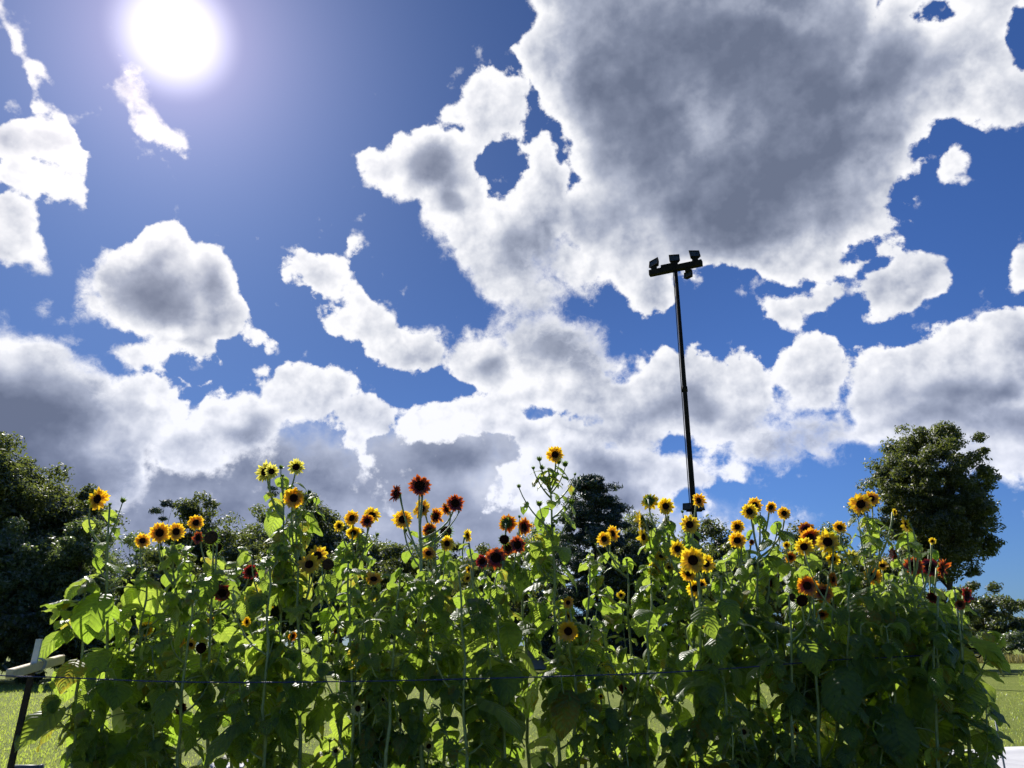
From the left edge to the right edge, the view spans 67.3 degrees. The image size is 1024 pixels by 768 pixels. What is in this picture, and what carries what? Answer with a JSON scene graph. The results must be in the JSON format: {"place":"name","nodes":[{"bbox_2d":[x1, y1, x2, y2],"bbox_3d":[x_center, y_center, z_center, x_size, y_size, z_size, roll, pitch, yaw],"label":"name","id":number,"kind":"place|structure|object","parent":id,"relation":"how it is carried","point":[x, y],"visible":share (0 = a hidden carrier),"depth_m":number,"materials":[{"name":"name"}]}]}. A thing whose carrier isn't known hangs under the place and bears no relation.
{"place":"outdoors","nodes":[
{"label":"outdoors","id":0,"kind":"place"},
{"bbox_2d":[0,646,1023,767],"bbox_3d":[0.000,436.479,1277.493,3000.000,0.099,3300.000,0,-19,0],"label":"ground","id":1,"kind":"structure","parent":0,"point":[1011,682],"depth_m":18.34,"materials":[{"name":"green plant"}]},
{"bbox_2d":[0,557,18,602],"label":"broadleaf tree","id":2,"kind":"object","parent":1,"relation":"on","point":[4,594],"visible":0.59,"depth_m":32.40,"materials":[{"name":"green plant"}]},
{"bbox_2d":[0,515,63,664],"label":"broadleaf tree","id":3,"kind":"object","parent":1,"relation":"on","point":[25,562],"visible":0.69,"depth_m":33.49,"materials":[{"name":"green plant"}]},
{"bbox_2d":[0,596,78,684],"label":"shrub","id":4,"kind":"object","parent":1,"relation":"on","point":[26,630],"visible":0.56,"depth_m":31.06,"materials":[{"name":"green plant"}]},
{"bbox_2d":[0,430,84,588],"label":"broadleaf tree","id":5,"kind":"object","parent":1,"relation":"on","point":[16,479],"visible":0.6,"depth_m":37.47,"materials":[{"name":"green plant"}]},
{"bbox_2d":[19,462,96,592],"bbox_3d":[-23.984,9.320,39.093,4.649,10.753,4.970,0,-19,0],"label":"broadleaf tree","id":6,"kind":"object","parent":1,"relation":"on","point":[57,521],"visible":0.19,"depth_m":39.90,"materials":[{"name":"green plant"}]},
{"bbox_2d":[30,516,124,673],"bbox_3d":[-19.586,9.563,34.688,4.124,7.457,4.108,16,-24,-39],"label":"broadleaf tree","id":7,"kind":"object","parent":1,"relation":"on","point":[78,552],"visible":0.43,"depth_m":34.65,"materials":[{"name":"dark leaf"},{"name":"bark"}]},
{"bbox_2d":[50,593,138,669],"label":"shrub","id":8,"kind":"object","parent":1,"relation":"on","point":[73,650],"visible":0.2,"depth_m":32.47,"materials":[{"name":"green plant"}]},
{"bbox_2d":[64,483,129,573],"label":"broadleaf tree","id":9,"kind":"object","parent":1,"relation":"on","point":[84,504],"visible":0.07,"depth_m":41.79,"materials":[{"name":"green plant"}]},
{"bbox_2d":[108,530,166,642],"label":"broadleaf tree","id":10,"kind":"object","parent":1,"relation":"on","point":[129,540],"visible":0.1,"depth_m":46.33,"materials":[{"name":"green plant"}]},
{"bbox_2d":[148,499,173,565],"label":"broadleaf tree","id":11,"kind":"object","parent":1,"relation":"on","point":[165,502],"visible":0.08,"depth_m":57.96,"materials":[{"name":"green plant"}]},
{"bbox_2d":[110,544,213,650],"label":"shrub","id":12,"kind":"object","parent":1,"relation":"on","point":[152,554],"visible":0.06,"depth_m":43.95,"materials":[{"name":"green plant"}]},
{"bbox_2d":[163,490,223,580],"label":"broadleaf tree","id":13,"kind":"object","parent":1,"relation":"on","point":[188,508],"visible":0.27,"depth_m":55.40,"materials":[{"name":"green plant"}]},
{"bbox_2d":[194,512,258,656],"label":"broadleaf tree","id":14,"kind":"object","parent":1,"relation":"on","point":[226,536],"visible":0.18,"depth_m":54.65,"materials":[{"name":"green plant"}]},
{"bbox_2d":[218,503,273,622],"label":"broadleaf tree","id":15,"kind":"object","parent":1,"relation":"on","point":[254,528],"visible":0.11,"depth_m":57.69,"materials":[{"name":"green plant"}]},
{"bbox_2d":[208,535,285,659],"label":"shrub","id":16,"kind":"object","parent":1,"relation":"on","point":[253,548],"visible":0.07,"depth_m":47.81,"materials":[{"name":"green plant"}]},
{"bbox_2d":[252,486,284,562],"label":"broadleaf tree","id":17,"kind":"object","parent":1,"relation":"on","point":[273,489],"visible":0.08,"depth_m":62.27,"materials":[{"name":"green plant"}]},
{"bbox_2d":[267,539,370,663],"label":"shrub","id":18,"kind":"object","parent":1,"relation":"on","point":[315,631],"visible":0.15,"depth_m":46.79,"materials":[{"name":"green plant"}]},
{"bbox_2d":[281,491,371,652],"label":"broadleaf tree","id":19,"kind":"object","parent":1,"relation":"on","point":[329,538],"visible":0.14,"depth_m":53.39,"materials":[{"name":"green plant"}]},
{"bbox_2d":[345,534,410,640],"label":"broadleaf tree","id":20,"kind":"object","parent":1,"relation":"on","point":[374,553],"visible":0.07,"depth_m":55.79,"materials":[{"name":"green plant"}]},
{"bbox_2d":[359,543,454,650],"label":"shrub","id":21,"kind":"object","parent":1,"relation":"on","point":[388,566],"visible":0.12,"depth_m":49.42,"materials":[{"name":"green plant"}]},
{"bbox_2d":[412,532,463,659],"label":"broadleaf tree","id":22,"kind":"object","parent":1,"relation":"on","point":[437,546],"visible":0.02,"depth_m":58.62,"materials":[{"name":"green plant"}]},
{"bbox_2d":[432,542,475,596],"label":"broadleaf tree","id":23,"kind":"object","parent":1,"relation":"on","point":[454,548],"depth_m":57.80,"materials":[{"name":"green plant"}]},
{"bbox_2d":[450,542,539,649],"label":"shrub","id":24,"kind":"object","parent":1,"relation":"on","point":[489,573],"visible":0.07,"depth_m":49.77,"materials":[{"name":"green plant"}]},
{"bbox_2d":[493,522,571,639],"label":"broadleaf tree","id":25,"kind":"object","parent":1,"relation":"on","point":[541,589],"visible":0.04,"depth_m":57.94,"materials":[{"name":"green plant"}]},
{"bbox_2d":[527,616,584,668],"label":"shed","id":26,"kind":"structure","parent":1,"relation":"on","point":[538,664],"depth_m":52.12,"materials":[{"name":"grey"}]},
{"bbox_2d":[523,473,669,666],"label":"pine tree","id":27,"kind":"object","parent":1,"relation":"on","point":[592,505],"visible":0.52,"depth_m":50.28,"materials":[{"name":"green plant"}]},
{"bbox_2d":[595,540,688,663],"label":"shrub","id":28,"kind":"object","parent":1,"relation":"on","point":[621,584],"visible":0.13,"depth_m":47.39,"materials":[{"name":"green plant"}]},
{"bbox_2d":[618,509,678,598],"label":"broadleaf tree","id":29,"kind":"object","parent":1,"relation":"on","point":[634,529],"visible":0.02,"depth_m":57.04,"materials":[{"name":"green plant"}]},
{"bbox_2d":[649,250,704,645],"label":"light pole","id":30,"kind":"object","parent":1,"relation":"on","point":[673,266],"visible":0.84,"depth_m":45.15,"materials":[{"name":"metal"}]},
{"bbox_2d":[679,514,755,607],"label":"broadleaf tree","id":31,"kind":"object","parent":1,"relation":"on","point":[710,529],"visible":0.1,"depth_m":54.42,"materials":[{"name":"green plant"}]},
{"bbox_2d":[677,540,783,641],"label":"shrub","id":32,"kind":"object","parent":1,"relation":"on","point":[726,546],"visible":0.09,"depth_m":47.94,"materials":[{"name":"green plant"}]},
{"bbox_2d":[780,520,801,627],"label":"broadleaf tree","id":33,"kind":"object","parent":1,"relation":"on","point":[798,534],"visible":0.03,"depth_m":61.10,"materials":[{"name":"green plant"}]},
{"bbox_2d":[756,531,850,643],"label":"shrub","id":34,"kind":"object","parent":1,"relation":"on","point":[817,553],"visible":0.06,"depth_m":49.70,"materials":[{"name":"green plant"}]},
{"bbox_2d":[816,521,850,608],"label":"broadleaf tree","id":35,"kind":"object","parent":1,"relation":"on","point":[829,528],"visible":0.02,"depth_m":58.78,"materials":[{"name":"green plant"}]},
{"bbox_2d":[843,539,928,608],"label":"shrub","id":36,"kind":"object","parent":1,"relation":"on","point":[888,570],"visible":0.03,"depth_m":50.58,"materials":[{"name":"green plant"}]},
{"bbox_2d":[843,420,1007,672],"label":"broadleaf tree","id":37,"kind":"object","parent":1,"relation":"on","point":[933,501],"visible":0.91,"depth_m":46.39,"materials":[{"name":"green plant"}]},
{"bbox_2d":[920,587,984,647],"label":"shrub","id":38,"kind":"object","parent":1,"relation":"on","point":[972,616],"visible":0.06,"depth_m":52.37,"materials":[{"name":"green plant"}]},
{"bbox_2d":[948,746,1023,767],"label":"ground sheet","id":39,"kind":"object","parent":1,"relation":"on","point":[1014,756],"visible":0.15,"depth_m":10.32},
{"bbox_2d":[959,581,1023,634],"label":"shrub","id":40,"kind":"object","parent":1,"relation":"on","point":[993,620],"visible":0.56,"depth_m":86.85,"materials":[{"name":"green plant"}]},
{"bbox_2d":[970,628,1023,655],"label":"shrub","id":41,"kind":"object","parent":1,"relation":"on","point":[1011,645],"visible":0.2,"depth_m":81.28,"materials":[{"name":"green plant"}]},
{"bbox_2d":[997,599,1023,653],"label":"shrub","id":42,"kind":"object","parent":1,"relation":"on","point":[1021,602],"visible":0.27,"depth_m":89.28,"materials":[{"name":"green plant"}]},
{"bbox_2d":[0,0,1023,645],"label":"sky","id":43,"kind":"structure","parent":0,"point":[375,245],"materials":[{"name":"blue"}]},
{"bbox_2d":[975,653,1023,662],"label":"meadow grass","id":44,"kind":"structure","parent":0,"point":[1016,658],"depth_m":69.60,"materials":[{"name":"green plant"}]},
{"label":"garden soil","id":45,"kind":"structure","parent":0,"visible":0},
{"bbox_2d":[7,639,42,767],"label":"fence post","id":46,"kind":"object","parent":45,"relation":"on","point":[25,702],"visible":0.94,"depth_m":3.70,"materials":[{"name":"grey metal"}]},
{"bbox_2d":[5,655,64,678],"bbox_3d":[-2.342,1.392,3.794,0.066,0.100,0.486,0,-19,0],"label":"wooden crosspiece","id":47,"kind":"object","parent":46,"relation":"attached to","point":[42,664],"visible":0.88,"depth_m":3.76,"materials":[{"name":"white wood"}]},
{"bbox_2d":[14,575,122,767],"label":"sunflower plant","id":48,"kind":"object","parent":45,"relation":"on","point":[88,705],"visible":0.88,"depth_m":3.81,"materials":[{"name":"green plant"}]},
{"bbox_2d":[64,486,168,767],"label":"sunflower plant","id":49,"kind":"object","parent":45,"relation":"on","point":[96,612],"visible":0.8,"depth_m":4.00,"materials":[{"name":"green plant"}]},
{"bbox_2d":[91,568,190,767],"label":"sunflower plant","id":50,"kind":"object","parent":45,"relation":"on","point":[126,668],"visible":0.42,"depth_m":4.11,"materials":[{"name":"green plant"}]},
{"bbox_2d":[119,621,195,746],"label":"sunflower plant","id":51,"kind":"object","parent":45,"relation":"on","point":[168,728],"visible":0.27,"depth_m":4.20,"materials":[{"name":"green plant"}]},
{"bbox_2d":[134,515,218,767],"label":"sunflower plant","id":52,"kind":"object","parent":45,"relation":"on","point":[160,532],"visible":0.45,"depth_m":4.59,"materials":[{"name":"green plant"}]},
{"bbox_2d":[134,585,236,767],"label":"sunflower plant","id":53,"kind":"object","parent":45,"relation":"on","point":[159,751],"visible":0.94,"depth_m":3.88,"materials":[{"name":"green plant"}]},
{"bbox_2d":[174,528,261,767],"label":"sunflower plant","id":54,"kind":"object","parent":45,"relation":"on","point":[209,586],"visible":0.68,"depth_m":4.23,"materials":[{"name":"green plant"}]},
{"bbox_2d":[197,557,278,767],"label":"sunflower plant","id":55,"kind":"object","parent":45,"relation":"on","point":[256,625],"visible":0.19,"depth_m":4.89,"materials":[{"name":"green plant"}]},
{"bbox_2d":[203,551,303,767],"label":"sunflower plant","id":56,"kind":"object","parent":45,"relation":"on","point":[258,707],"visible":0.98,"depth_m":3.80,"materials":[{"name":"green plant"}]},
{"bbox_2d":[207,606,312,757],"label":"sunflower plant","id":57,"kind":"object","parent":45,"relation":"on","point":[247,623],"visible":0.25,"depth_m":4.33,"materials":[{"name":"green plant"}]},
{"bbox_2d":[247,458,325,767],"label":"sunflower plant","id":58,"kind":"object","parent":45,"relation":"on","point":[274,520],"visible":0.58,"depth_m":4.44,"materials":[{"name":"green plant"}]},
{"bbox_2d":[255,487,336,767],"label":"sunflower plant","id":59,"kind":"object","parent":45,"relation":"on","point":[311,561],"visible":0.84,"depth_m":4.15,"materials":[{"name":"green plant"}]},
{"bbox_2d":[304,619,367,767],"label":"sunflower plant","id":60,"kind":"object","parent":45,"relation":"on","point":[315,721],"visible":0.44,"depth_m":4.03,"materials":[{"name":"green plant"}]},
{"bbox_2d":[305,560,395,767],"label":"sunflower plant","id":61,"kind":"object","parent":45,"relation":"on","point":[328,618],"visible":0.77,"depth_m":3.87,"materials":[{"name":"green plant"}]},
{"bbox_2d":[313,506,392,767],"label":"sunflower plant","id":62,"kind":"object","parent":45,"relation":"on","point":[370,516],"visible":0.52,"depth_m":4.66,"materials":[{"name":"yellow plant"}]},
{"bbox_2d":[349,570,411,767],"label":"sunflower plant","id":63,"kind":"object","parent":45,"relation":"on","point":[373,579],"visible":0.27,"depth_m":4.28,"materials":[{"name":"green plant"}]},
{"bbox_2d":[335,666,426,767],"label":"sunflower plant","id":64,"kind":"object","parent":45,"relation":"on","point":[365,739],"visible":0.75,"depth_m":3.78,"materials":[{"name":"green plant"}]},
{"bbox_2d":[341,567,437,767],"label":"sunflower plant","id":65,"kind":"object","parent":45,"relation":"on","point":[409,665],"visible":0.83,"depth_m":3.83,"materials":[{"name":"green plant"}]},
{"bbox_2d":[331,674,470,767],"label":"sunflower plant","id":66,"kind":"object","parent":45,"relation":"on","point":[412,746],"visible":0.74,"depth_m":3.80,"materials":[{"name":"green plant"}]},
{"bbox_2d":[377,474,470,767],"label":"sunflower plant","id":67,"kind":"object","parent":45,"relation":"on","point":[419,487],"visible":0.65,"depth_m":3.97,"materials":[{"name":"green plant"}]},
{"bbox_2d":[391,499,476,767],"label":"sunflower plant","id":68,"kind":"object","parent":45,"relation":"on","point":[428,551],"visible":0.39,"depth_m":4.57,"materials":[{"name":"green plant"}]},
{"bbox_2d":[412,568,524,767],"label":"sunflower plant","id":69,"kind":"object","parent":45,"relation":"on","point":[497,715],"visible":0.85,"depth_m":3.83,"materials":[{"name":"green plant"}]},
{"bbox_2d":[446,529,524,767],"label":"sunflower plant","id":70,"kind":"object","parent":45,"relation":"on","point":[471,554],"visible":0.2,"depth_m":4.91,"materials":[{"name":"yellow plant"}]},
{"bbox_2d":[453,569,523,760],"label":"sunflower plant","id":71,"kind":"object","parent":45,"relation":"on","point":[481,575],"visible":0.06,"depth_m":5.07,"materials":[{"name":"green plant"}]},
{"bbox_2d":[458,534,537,767],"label":"sunflower plant","id":72,"kind":"object","parent":45,"relation":"on","point":[508,689],"visible":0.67,"depth_m":4.06,"materials":[{"name":"plant"}]},
{"bbox_2d":[459,564,554,767],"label":"sunflower plant","id":73,"kind":"object","parent":45,"relation":"on","point":[481,657],"visible":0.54,"depth_m":3.88,"materials":[{"name":"green plant"}]},
{"bbox_2d":[479,514,560,767],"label":"sunflower plant","id":74,"kind":"object","parent":45,"relation":"on","point":[533,619],"visible":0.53,"depth_m":4.50,"materials":[{"name":"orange plant"}]},
{"bbox_2d":[517,446,592,764],"bbox_3d":[0.210,1.612,4.099,0.430,2.591,0.536,-11,-22,29],"label":"sunflower plant","id":75,"kind":"object","parent":45,"relation":"on","point":[539,548],"visible":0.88,"depth_m":4.30,"materials":[{"name":"green plant"}]},
{"bbox_2d":[537,594,613,767],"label":"sunflower plant","id":76,"kind":"object","parent":45,"relation":"on","point":[567,706],"visible":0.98,"depth_m":3.87,"materials":[{"name":"green plant"}]},
{"bbox_2d":[544,552,618,767],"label":"sunflower plant","id":77,"kind":"object","parent":45,"relation":"on","point":[590,561],"visible":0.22,"depth_m":4.48,"materials":[{"name":"green plant"}]},
{"bbox_2d":[580,670,658,767],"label":"sunflower plant","id":78,"kind":"object","parent":45,"relation":"on","point":[607,745],"visible":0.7,"depth_m":3.84,"materials":[{"name":"green plant"}]},
{"bbox_2d":[578,525,666,758],"bbox_3d":[0.681,1.915,4.423,0.454,2.226,0.456,15,-24,-37],"label":"sunflower plant","id":79,"kind":"object","parent":45,"relation":"on","point":[605,594],"visible":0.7,"depth_m":4.61,"materials":[{"name":"green plant"}]},
{"bbox_2d":[590,576,695,767],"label":"sunflower plant","id":80,"kind":"object","parent":45,"relation":"on","point":[643,622],"visible":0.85,"depth_m":3.96,"materials":[{"name":"green plant"}]},
{"bbox_2d":[633,493,703,749],"bbox_3d":[0.944,1.834,4.472,0.454,2.413,0.507,0,-19,0],"label":"sunflower plant","id":81,"kind":"object","parent":45,"relation":"on","point":[667,571],"visible":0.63,"depth_m":4.65,"materials":[{"name":"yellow plant"}]},
{"bbox_2d":[650,539,731,767],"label":"sunflower plant","id":82,"kind":"object","parent":45,"relation":"on","point":[693,563],"visible":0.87,"depth_m":3.83,"materials":[{"name":"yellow plant"}]},
{"bbox_2d":[650,493,732,724],"bbox_3d":[1.044,1.765,4.213,0.504,2.377,0.490,0,-19,0],"label":"sunflower plant","id":83,"kind":"object","parent":45,"relation":"on","point":[690,524],"visible":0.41,"depth_m":4.42,"materials":[{"name":"green plant"}]},
{"bbox_2d":[670,572,771,767],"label":"sunflower plant","id":84,"kind":"object","parent":45,"relation":"on","point":[729,609],"visible":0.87,"depth_m":3.76,"materials":[{"name":"green plant"}]},
{"bbox_2d":[707,548,766,760],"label":"sunflower plant","id":85,"kind":"object","parent":45,"relation":"on","point":[721,567],"visible":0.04,"depth_m":4.90,"materials":[{"name":"green plant"}]},
{"bbox_2d":[715,519,785,709],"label":"sunflower plant","id":86,"kind":"object","parent":45,"relation":"on","point":[738,540],"visible":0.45,"depth_m":4.37,"materials":[{"name":"green plant"}]},
{"bbox_2d":[707,703,796,767],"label":"sunflower plant","id":87,"kind":"object","parent":45,"relation":"on","point":[743,731],"visible":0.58,"depth_m":3.80,"materials":[{"name":"green plant"}]},
{"bbox_2d":[717,497,799,747],"bbox_3d":[1.397,1.770,4.186,0.557,2.348,0.461,-11,-22,29],"label":"sunflower plant","id":88,"kind":"object","parent":45,"relation":"on","point":[752,508],"visible":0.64,"depth_m":4.39,"materials":[{"name":"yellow plant"}]},
{"bbox_2d":[728,617,837,765],"bbox_3d":[1.406,2.023,3.851,0.514,1.655,0.322,-8,-20,21],"label":"sunflower plant","id":89,"kind":"object","parent":45,"relation":"on","point":[765,750],"visible":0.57,"depth_m":3.99,"materials":[{"name":"green plant"}]},
{"bbox_2d":[744,592,848,767],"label":"sunflower plant","id":90,"kind":"object","parent":45,"relation":"on","point":[810,655],"visible":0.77,"depth_m":3.81,"materials":[{"name":"green plant"}]},
{"bbox_2d":[752,571,868,767],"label":"sunflower plant","id":91,"kind":"object","parent":45,"relation":"on","point":[792,699],"visible":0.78,"depth_m":3.84,"materials":[{"name":"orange plant"}]},
{"bbox_2d":[776,521,844,760],"bbox_3d":[1.691,1.869,4.288,0.515,2.230,0.453,0,-19,0],"label":"sunflower plant","id":92,"kind":"object","parent":45,"relation":"on","point":[808,536],"visible":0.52,"depth_m":4.51,"materials":[{"name":"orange plant"}]},
{"bbox_2d":[786,520,882,767],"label":"sunflower plant","id":93,"kind":"object","parent":45,"relation":"on","point":[827,542],"visible":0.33,"depth_m":4.33,"materials":[{"name":"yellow plant"}]},
{"bbox_2d":[792,551,906,767],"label":"sunflower plant","id":94,"kind":"object","parent":45,"relation":"on","point":[864,651],"visible":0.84,"depth_m":3.77,"materials":[{"name":"green plant"}]},
{"bbox_2d":[836,559,907,714],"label":"sunflower plant","id":95,"kind":"object","parent":45,"relation":"on","point":[882,567],"visible":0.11,"depth_m":4.30,"materials":[{"name":"green plant"}]},
{"bbox_2d":[824,491,929,767],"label":"sunflower plant","id":96,"kind":"object","parent":45,"relation":"on","point":[872,542],"visible":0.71,"depth_m":4.11,"materials":[{"name":"green plant"}]},
{"bbox_2d":[0,652,978,682],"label":"blue rope","id":97,"kind":"object","parent":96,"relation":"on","point":[424,679],"visible":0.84,"depth_m":3.72,"materials":[{"name":"blue fabric"}]},
{"bbox_2d":[835,576,927,767],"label":"sunflower plant","id":98,"kind":"object","parent":45,"relation":"on","point":[905,732],"visible":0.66,"depth_m":3.76,"materials":[{"name":"green plant"}]},
{"bbox_2d":[884,549,946,623],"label":"sunflower plant","id":99,"kind":"object","parent":45,"relation":"on","point":[935,556],"visible":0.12,"depth_m":4.85,"materials":[{"name":"green plant"}]},
{"bbox_2d":[875,596,981,767],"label":"sunflower plant","id":100,"kind":"object","parent":45,"relation":"on","point":[942,681],"visible":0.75,"depth_m":3.70,"materials":[{"name":"green plant"}]},
{"bbox_2d":[877,547,1000,767],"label":"sunflower plant","id":101,"kind":"object","parent":45,"relation":"on","point":[945,726],"visible":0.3,"depth_m":4.21,"materials":[{"name":"green plant"}]},
{"bbox_2d":[883,517,995,762],"bbox_3d":[2.126,1.779,3.938,0.640,2.172,0.719,-13,-23,34],"label":"sunflower plant","id":102,"kind":"object","parent":45,"relation":"on","point":[921,698],"visible":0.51,"depth_m":3.94,"materials":[{"name":"green plant"}]},
{"bbox_2d":[892,567,1014,767],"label":"sunflower plant","id":103,"kind":"object","parent":45,"relation":"on","point":[987,746],"visible":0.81,"depth_m":3.81,"materials":[{"name":"green plant"}]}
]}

